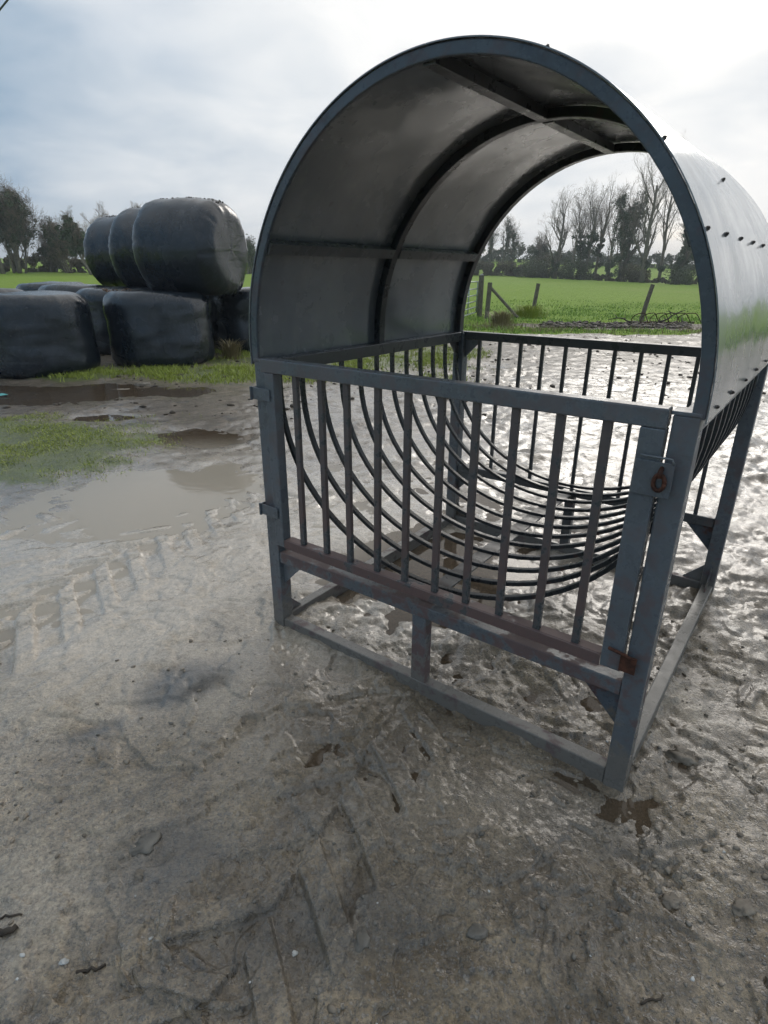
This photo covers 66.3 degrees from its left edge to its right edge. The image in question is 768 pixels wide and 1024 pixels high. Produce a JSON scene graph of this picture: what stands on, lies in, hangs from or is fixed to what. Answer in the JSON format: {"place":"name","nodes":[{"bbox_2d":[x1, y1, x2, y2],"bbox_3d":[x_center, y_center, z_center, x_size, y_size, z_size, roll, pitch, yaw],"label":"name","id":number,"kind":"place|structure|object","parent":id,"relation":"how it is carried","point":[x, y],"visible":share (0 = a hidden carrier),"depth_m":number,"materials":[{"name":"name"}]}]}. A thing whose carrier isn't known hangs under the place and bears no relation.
{"place":"outdoors","nodes":[
{"label":"outdoors","id":0,"kind":"place"},
{"bbox_2d":[37,343,493,384],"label":"grass","id":1,"kind":"structure","parent":0,"point":[170,371],"depth_m":9.31,"materials":[{"name":"green plant"}]},
{"bbox_2d":[0,258,767,1023],"bbox_3d":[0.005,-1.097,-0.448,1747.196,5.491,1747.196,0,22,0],"label":"ground","id":2,"kind":"structure","parent":0,"point":[78,904],"depth_m":1.92,"materials":[{"name":"grey soil"}]},
{"bbox_2d":[0,231,5,273],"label":"hedgerow tree","id":3,"kind":"object","parent":2,"relation":"on","point":[2,270],"visible":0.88,"depth_m":55.35,"materials":[{"name":"green plant"}]},
{"bbox_2d":[0,924,18,936],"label":"stick","id":4,"kind":"object","parent":2,"relation":"on","point":[9,930],"visible":1,"depth_m":1.42,"materials":[{"name":"brown wood"}]},
{"bbox_2d":[0,913,22,919],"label":"stick","id":5,"kind":"object","parent":2,"relation":"on","point":[9,916],"visible":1,"depth_m":1.46,"materials":[{"name":"brown wood"}]},
{"bbox_2d":[0,288,22,292],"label":"silage bale","id":6,"kind":"object","parent":2,"relation":"on","point":[4,290],"visible":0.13,"depth_m":10.88},
{"bbox_2d":[0,175,49,272],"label":"hedgerow tree","id":7,"kind":"object","parent":2,"relation":"on","point":[15,212],"visible":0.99,"depth_m":55.98,"materials":[{"name":"green plant"}]},
{"bbox_2d":[2,252,86,272],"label":"hedge","id":8,"kind":"object","parent":2,"relation":"on","point":[33,260],"visible":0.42,"depth_m":60.73,"materials":[{"name":"green plant"}]},
{"bbox_2d":[33,220,59,271],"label":"hedgerow tree","id":9,"kind":"object","parent":2,"relation":"on","point":[43,248],"visible":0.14,"depth_m":59.84,"materials":[{"name":"green plant"}]},
{"bbox_2d":[16,281,83,290],"bbox_3d":[-8.505,-5.295,15.240,1.718,1.267,1.755,-3,22,-8],"label":"silage bale","id":10,"kind":"object","parent":2,"relation":"on","point":[34,286],"visible":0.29,"depth_m":14.43},
{"bbox_2d":[0,290,100,378],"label":"silage bale","id":11,"kind":"object","parent":2,"relation":"on","point":[44,333],"visible":0.88,"depth_m":8.66},
{"bbox_2d":[37,215,78,272],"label":"hedgerow tree","id":12,"kind":"object","parent":2,"relation":"on","point":[57,247],"visible":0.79,"depth_m":57.75,"materials":[{"name":"green plant"}]},
{"bbox_2d":[58,958,69,965],"bbox_3d":[-0.749,1.053,1.375,0.026,0.010,0.016,-4,23,-11],"label":"stone","id":13,"kind":"object","parent":2,"relation":"on","point":[63,961],"visible":1,"depth_m":1.37,"materials":[{"name":"white stone"}]},
{"bbox_2d":[52,205,91,274],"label":"hedgerow tree","id":14,"kind":"object","parent":2,"relation":"on","point":[71,233],"visible":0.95,"depth_m":54.06,"materials":[{"name":"green plant"}]},
{"bbox_2d":[38,283,109,292],"bbox_3d":[-6.946,-4.558,13.506,1.709,1.302,1.735,-7,23,-17],"label":"silage bale","id":15,"kind":"object","parent":2,"relation":"on","point":[69,287],"visible":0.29,"depth_m":12.67},
{"bbox_2d":[76,963,105,973],"bbox_3d":[-0.680,1.058,1.361,0.064,0.016,0.012,-6,23,-15],"label":"stick","id":16,"kind":"object","parent":2,"relation":"on","point":[92,967],"visible":1,"depth_m":1.36,"materials":[{"name":"brown wood"}]},
{"bbox_2d":[80,201,112,225],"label":"hedgerow tree","id":17,"kind":"object","parent":2,"relation":"on","point":[99,215],"visible":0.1,"depth_m":57.29,"materials":[{"name":"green plant"}]},
{"bbox_2d":[0,411,201,487],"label":"grass","id":18,"kind":"structure","parent":2,"relation":"on","point":[56,436],"depth_m":5.58,"materials":[{"name":"green plant"}]},
{"bbox_2d":[76,286,150,354],"bbox_3d":[-5.208,-3.835,11.791,1.738,1.281,1.690,-10,24,-23],"label":"silage bale","id":19,"kind":"object","parent":2,"relation":"on","point":[93,297],"visible":0.33,"depth_m":11.02},
{"bbox_2d":[108,207,147,286],"bbox_3d":[-4.637,-5.453,12.205,1.592,1.602,1.732,5,23,12],"label":"silage bale","id":20,"kind":"object","parent":19,"relation":"on","point":[125,266],"visible":0.28,"depth_m":11.58},
{"bbox_2d":[134,868,144,879],"bbox_3d":[-0.654,0.973,1.577,0.034,0.018,0.031,-4,23,-11],"label":"stone","id":21,"kind":"object","parent":2,"relation":"on","point":[138,873],"visible":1,"depth_m":1.57,"materials":[{"name":"grey stone"}]},
{"bbox_2d":[134,382,150,385],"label":"stone","id":22,"kind":"object","parent":2,"relation":"on","point":[140,383],"visible":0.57,"depth_m":8.38,"materials":[{"name":"grey stone"}]},
{"bbox_2d":[129,831,161,856],"bbox_3d":[-0.676,0.936,1.671,0.076,0.021,0.108,4,22,8],"label":"stone","id":23,"kind":"object","parent":2,"relation":"on","point":[145,843],"visible":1,"depth_m":1.65,"materials":[{"name":"stone"}]},
{"bbox_2d":[102,290,214,366],"bbox_3d":[-3.913,-3.218,10.336,1.749,1.280,1.773,9,24,20],"label":"silage bale","id":24,"kind":"object","parent":2,"relation":"on","point":[150,328],"visible":0.84,"depth_m":9.67},
{"bbox_2d":[101,288,130,291],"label":"leaf litter","id":25,"kind":"object","parent":24,"relation":"on","point":[113,289],"visible":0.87,"depth_m":9.93,"materials":[{"name":"brown plant"}]},
{"bbox_2d":[132,197,247,294],"bbox_3d":[-3.404,-4.694,10.449,1.568,1.583,1.681,6,23,14],"label":"silage bale","id":26,"kind":"object","parent":24,"relation":"on","point":[196,245],"visible":0.95,"depth_m":9.83},
{"bbox_2d":[104,196,223,216],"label":"soil crumbs","id":27,"kind":"object","parent":26,"relation":"on","point":[176,197],"visible":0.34,"depth_m":10.08,"materials":[{"name":"brown soil"}]},
{"bbox_2d":[208,287,249,352],"bbox_3d":[-2.723,-3.934,12.062,1.736,1.295,1.683,-2,22,-5],"label":"silage bale","id":28,"kind":"object","parent":2,"relation":"on","point":[229,316],"visible":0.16,"depth_m":11.34},
{"bbox_2d":[215,338,246,358],"bbox_3d":[-2.837,-3.002,10.808,0.761,0.356,0.746,0,22,0],"label":"grass tussock","id":29,"kind":"object","parent":2,"relation":"on","point":[231,350],"depth_m":10.74,"materials":[{"name":"plant"}]},
{"bbox_2d":[245,234,256,273],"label":"hedgerow tree","id":30,"kind":"object","parent":2,"relation":"on","point":[251,251],"visible":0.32,"depth_m":72.73,"materials":[{"name":"green plant"}]},
{"bbox_2d":[292,950,297,956],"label":"stone","id":31,"kind":"object","parent":2,"relation":"on","point":[294,952],"visible":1,"depth_m":1.40,"materials":[{"name":"white stone"}]},
{"bbox_2d":[354,927,370,952],"bbox_3d":[-0.050,1.032,1.414,0.043,0.021,0.067,9,24,20],"label":"stone","id":32,"kind":"object","parent":2,"relation":"on","point":[362,942],"visible":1,"depth_m":1.41,"materials":[{"name":"stone"}]},
{"bbox_2d":[0,353,764,837],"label":"puddle water","id":33,"kind":"structure","parent":2,"relation":"on","point":[112,507],"depth_m":3.99,"materials":[{"name":"beige liquid"}]},
{"bbox_2d":[2,335,765,418],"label":"mud clods","id":34,"kind":"object","parent":2,"relation":"on","point":[286,408],"visible":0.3,"depth_m":8.48,"materials":[{"name":"brown soil"}]},
{"bbox_2d":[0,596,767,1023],"bbox_3d":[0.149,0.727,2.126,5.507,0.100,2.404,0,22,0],"label":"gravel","id":35,"kind":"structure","parent":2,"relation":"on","point":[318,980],"depth_m":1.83,"materials":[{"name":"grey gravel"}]},
{"bbox_2d":[15,487,765,1023],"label":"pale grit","id":36,"kind":"object","parent":2,"relation":"on","point":[377,903],"visible":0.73,"depth_m":1.42,"materials":[{"name":"white stone"}]},
{"bbox_2d":[466,923,488,941],"bbox_3d":[0.231,1.033,1.444,0.054,0.018,0.044,7,23,17],"label":"stone","id":37,"kind":"object","parent":2,"relation":"on","point":[477,932],"visible":1,"depth_m":1.44,"materials":[{"name":"stone"}]},
{"bbox_2d":[477,274,483,316],"bbox_3d":[3.406,-7.597,20.763,0.198,1.510,0.198,0,22,0],"label":"fence post","id":38,"kind":"object","parent":2,"relation":"on","point":[480,295],"visible":0.87,"depth_m":20.67,"materials":[{"name":"brown wood"}]},
{"bbox_2d":[464,281,478,315],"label":"field gate","id":39,"kind":"structure","parent":38,"relation":"attached to","point":[468,296],"depth_m":19.89,"materials":[{"name":"grey metal"}]},
{"bbox_2d":[484,282,491,318],"bbox_3d":[3.606,-7.263,20.359,0.202,1.285,0.168,0,22,0],"label":"fence post","id":40,"kind":"object","parent":2,"relation":"on","point":[488,300],"visible":0.79,"depth_m":20.28,"materials":[{"name":"brown wood"}]},
{"bbox_2d":[486,227,503,262],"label":"bare tree","id":41,"kind":"object","parent":2,"relation":"on","point":[490,244],"visible":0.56,"depth_m":107.24,"materials":[{"name":"brown plant"}]},
{"bbox_2d":[473,260,525,275],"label":"hedge","id":42,"kind":"object","parent":2,"relation":"on","point":[504,267],"visible":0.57,"depth_m":95.43,"materials":[{"name":"green plant"}]},
{"bbox_2d":[480,309,518,326],"bbox_3d":[3.583,-5.841,17.660,1.344,0.466,1.283,0,22,0],"label":"grass tussock","id":43,"kind":"object","parent":2,"relation":"on","point":[500,317],"depth_m":17.52,"materials":[{"name":"brown plant"}]},
{"bbox_2d":[491,287,518,317],"bbox_3d":[4.134,-7.202,20.221,1.065,1.036,0.099,7,23,16],"label":"brace pole","id":44,"kind":"object","parent":2,"relation":"on","point":[500,298],"visible":1,"depth_m":20.18,"materials":[{"name":"brown wood"}]},
{"bbox_2d":[249,35,767,791],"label":"livestock feeder","id":45,"kind":"object","parent":2,"relation":"on","point":[409,179],"visible":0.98,"depth_m":2.12,"materials":[{"name":"paint"}]},
{"bbox_2d":[497,215,520,263],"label":"bare tree","id":46,"kind":"object","parent":2,"relation":"on","point":[508,235],"visible":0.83,"depth_m":110.10,"materials":[{"name":"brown plant"}]},
{"bbox_2d":[505,226,523,261],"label":"bare tree","id":47,"kind":"object","parent":2,"relation":"on","point":[514,245],"visible":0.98,"depth_m":109.20,"materials":[{"name":"brown plant"}]},
{"bbox_2d":[505,310,534,318],"bbox_3d":[4.824,-7.046,20.888,1.311,0.296,1.322,6,23,14],"label":"grass tussock","id":48,"kind":"object","parent":2,"relation":"on","point":[522,314],"depth_m":20.65,"materials":[{"name":"green plant"}]},
{"bbox_2d":[502,303,554,318],"bbox_3d":[5.227,-7.167,20.934,1.986,0.467,2.015,0,22,0],"label":"grass tussock","id":49,"kind":"object","parent":2,"relation":"on","point":[535,312],"depth_m":20.72,"materials":[{"name":"green plant"}]},
{"bbox_2d":[515,250,554,277],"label":"bush","id":50,"kind":"object","parent":2,"relation":"on","point":[532,270],"visible":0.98,"depth_m":91.06,"materials":[{"name":"green plant"}]},
{"bbox_2d":[532,283,539,306],"bbox_3d":[5.468,-7.624,21.288,0.262,1.234,0.148,0,22,0],"label":"fence post","id":51,"kind":"object","parent":2,"relation":"on","point":[535,298],"visible":0.61,"depth_m":21.16,"materials":[{"name":"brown wood"}]},
{"bbox_2d":[531,232,549,265],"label":"bare tree","id":52,"kind":"object","parent":2,"relation":"on","point":[543,247],"visible":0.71,"depth_m":98.25,"materials":[{"name":"brown plant"}]},
{"bbox_2d":[535,251,563,275],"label":"bush","id":53,"kind":"object","parent":2,"relation":"on","point":[548,258],"visible":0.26,"depth_m":95.06,"materials":[{"name":"green plant"}]},
{"bbox_2d":[513,268,599,279],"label":"hedge","id":54,"kind":"object","parent":2,"relation":"on","point":[515,270],"visible":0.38,"depth_m":91.75,"materials":[{"name":"green plant"}]},
{"bbox_2d":[539,186,580,278],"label":"bare tree","id":55,"kind":"object","parent":2,"relation":"on","point":[561,242],"visible":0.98,"depth_m":88.31,"materials":[{"name":"brown plant"}]},
{"bbox_2d":[557,256,593,279],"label":"bush","id":56,"kind":"object","parent":2,"relation":"on","point":[570,268],"visible":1,"depth_m":86.80,"materials":[{"name":"green plant"}]},
{"bbox_2d":[571,216,588,264],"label":"bare tree","id":57,"kind":"object","parent":2,"relation":"on","point":[574,248],"visible":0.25,"depth_m":101.94,"materials":[{"name":"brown plant"}]},
{"bbox_2d":[479,242,694,269],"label":"hedge","id":58,"kind":"object","parent":2,"relation":"on","point":[656,257],"visible":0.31,"depth_m":133.04,"materials":[{"name":"green plant"}]},
{"bbox_2d":[568,176,613,279],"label":"bare tree","id":59,"kind":"object","parent":2,"relation":"on","point":[584,250],"visible":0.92,"depth_m":86.76,"materials":[{"name":"brown plant"}]},
{"bbox_2d":[600,206,617,276],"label":"bare tree","id":60,"kind":"object","parent":2,"relation":"on","point":[610,264],"visible":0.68,"depth_m":100.82,"materials":[{"name":"brown plant"}]},
{"bbox_2d":[592,173,626,272],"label":"bare tree","id":61,"kind":"object","parent":2,"relation":"on","point":[598,254],"visible":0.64,"depth_m":89.88,"materials":[{"name":"brown plant"}]},
{"bbox_2d":[539,320,693,328],"bbox_3d":[7.304,-5.774,18.118,5.410,0.195,2.227,0,22,0],"label":"debris","id":62,"kind":"object","parent":2,"relation":"on","point":[635,324],"visible":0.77,"depth_m":17.74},
{"bbox_2d":[609,314,631,321],"bbox_3d":[7.487,-6.150,18.591,0.686,0.281,0.346,8,23,18],"label":"dead branch","id":63,"kind":"object","parent":62,"relation":"on","point":[620,318],"visible":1,"depth_m":18.59,"materials":[{"name":"brown wood"}]},
{"bbox_2d":[618,262,650,281],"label":"bush","id":64,"kind":"object","parent":2,"relation":"on","point":[630,274],"visible":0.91,"depth_m":82.53,"materials":[{"name":"green plant"}]},
{"bbox_2d":[604,169,667,281],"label":"bare tree","id":65,"kind":"object","parent":2,"relation":"on","point":[624,214],"visible":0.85,"depth_m":81.60,"materials":[{"name":"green plant"}]},
{"bbox_2d":[593,273,697,283],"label":"hedge","id":66,"kind":"object","parent":2,"relation":"on","point":[609,278],"visible":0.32,"depth_m":85.12,"materials":[{"name":"green plant"}]},
{"bbox_2d":[639,284,654,321],"bbox_3d":[8.583,-6.778,19.252,0.352,1.283,0.138,0,22,0],"label":"fence post","id":67,"kind":"object","parent":2,"relation":"on","point":[647,299],"visible":0.79,"depth_m":19.17,"materials":[{"name":"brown wood"}]},
{"bbox_2d":[640,994,663,1004],"bbox_3d":[0.594,1.079,1.300,0.061,0.009,0.010,-4,23,-11],"label":"stick","id":68,"kind":"object","parent":2,"relation":"on","point":[645,1001],"visible":1,"depth_m":1.30,"materials":[{"name":"brown wood"}]},
{"bbox_2d":[626,132,687,282],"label":"bare tree","id":69,"kind":"object","parent":2,"relation":"on","point":[645,263],"visible":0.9,"depth_m":78.37,"materials":[{"name":"brown plant"}]},
{"bbox_2d":[637,161,678,281],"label":"bare tree","id":70,"kind":"object","parent":2,"relation":"on","point":[665,243],"visible":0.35,"depth_m":86.26,"materials":[{"name":"brown plant"}]},
{"bbox_2d":[631,313,700,322],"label":"scrap tines","id":71,"kind":"object","parent":2,"relation":"on","point":[667,317],"visible":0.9,"depth_m":18.67,"materials":[{"name":"grey metal"}]},
{"bbox_2d":[656,310,685,323],"bbox_3d":[8.990,-6.179,18.575,0.887,0.409,0.404,-6,23,-16],"label":"dead branch","id":72,"kind":"object","parent":2,"relation":"on","point":[669,317],"visible":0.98,"depth_m":18.50,"materials":[{"name":"brown wood"}]},
{"bbox_2d":[661,892,682,909],"bbox_3d":[0.733,0.995,1.501,0.059,0.024,0.045,-9,24,-21],"label":"stone","id":73,"kind":"object","parent":2,"relation":"on","point":[671,900],"visible":0.99,"depth_m":1.49,"materials":[{"name":"grey stone"}]},
{"bbox_2d":[663,263,696,284],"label":"bush","id":74,"kind":"object","parent":2,"relation":"on","point":[683,276],"visible":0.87,"depth_m":76.18,"materials":[{"name":"green plant"}]},
{"bbox_2d":[663,745,698,766],"bbox_3d":[1.011,0.832,1.987,0.148,0.052,0.075,11,25,25],"label":"stone","id":75,"kind":"object","parent":2,"relation":"on","point":[683,755],"visible":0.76,"depth_m":1.97,"materials":[{"name":"grey stone"}]},
{"bbox_2d":[674,212,692,272],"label":"bare tree","id":76,"kind":"object","parent":2,"relation":"on","point":[685,252],"visible":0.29,"depth_m":76.37,"materials":[{"name":"brown plant"}]},
{"bbox_2d":[731,898,756,915],"bbox_3d":[0.900,1.003,1.482,0.064,0.032,0.050,-9,24,-21],"label":"stone","id":77,"kind":"object","parent":2,"relation":"on","point":[742,907],"visible":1,"depth_m":1.47,"materials":[{"name":"grey stone"}]},
{"bbox_2d":[0,0,767,263],"label":"sky","id":78,"kind":"structure","parent":0,"point":[114,103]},
{"bbox_2d":[463,298,700,334],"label":"field grass","id":79,"kind":"structure","parent":0,"point":[571,320],"depth_m":20.77,"materials":[{"name":"green plant"}]},
{"bbox_2d":[463,319,701,336],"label":"dead grass","id":80,"kind":"structure","parent":0,"point":[554,327],"depth_m":16.49,"materials":[{"name":"green plant"}]},
{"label":"silage bale","id":81,"kind":"object","parent":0,"visible":0},
{"bbox_2d":[83,216,125,285],"bbox_3d":[-6.093,-6.214,14.056,1.543,1.572,1.667,7,23,17],"label":"silage bale","id":82,"kind":"object","parent":81,"relation":"on","point":[97,255],"visible":0.34,"depth_m":13.48}
]}

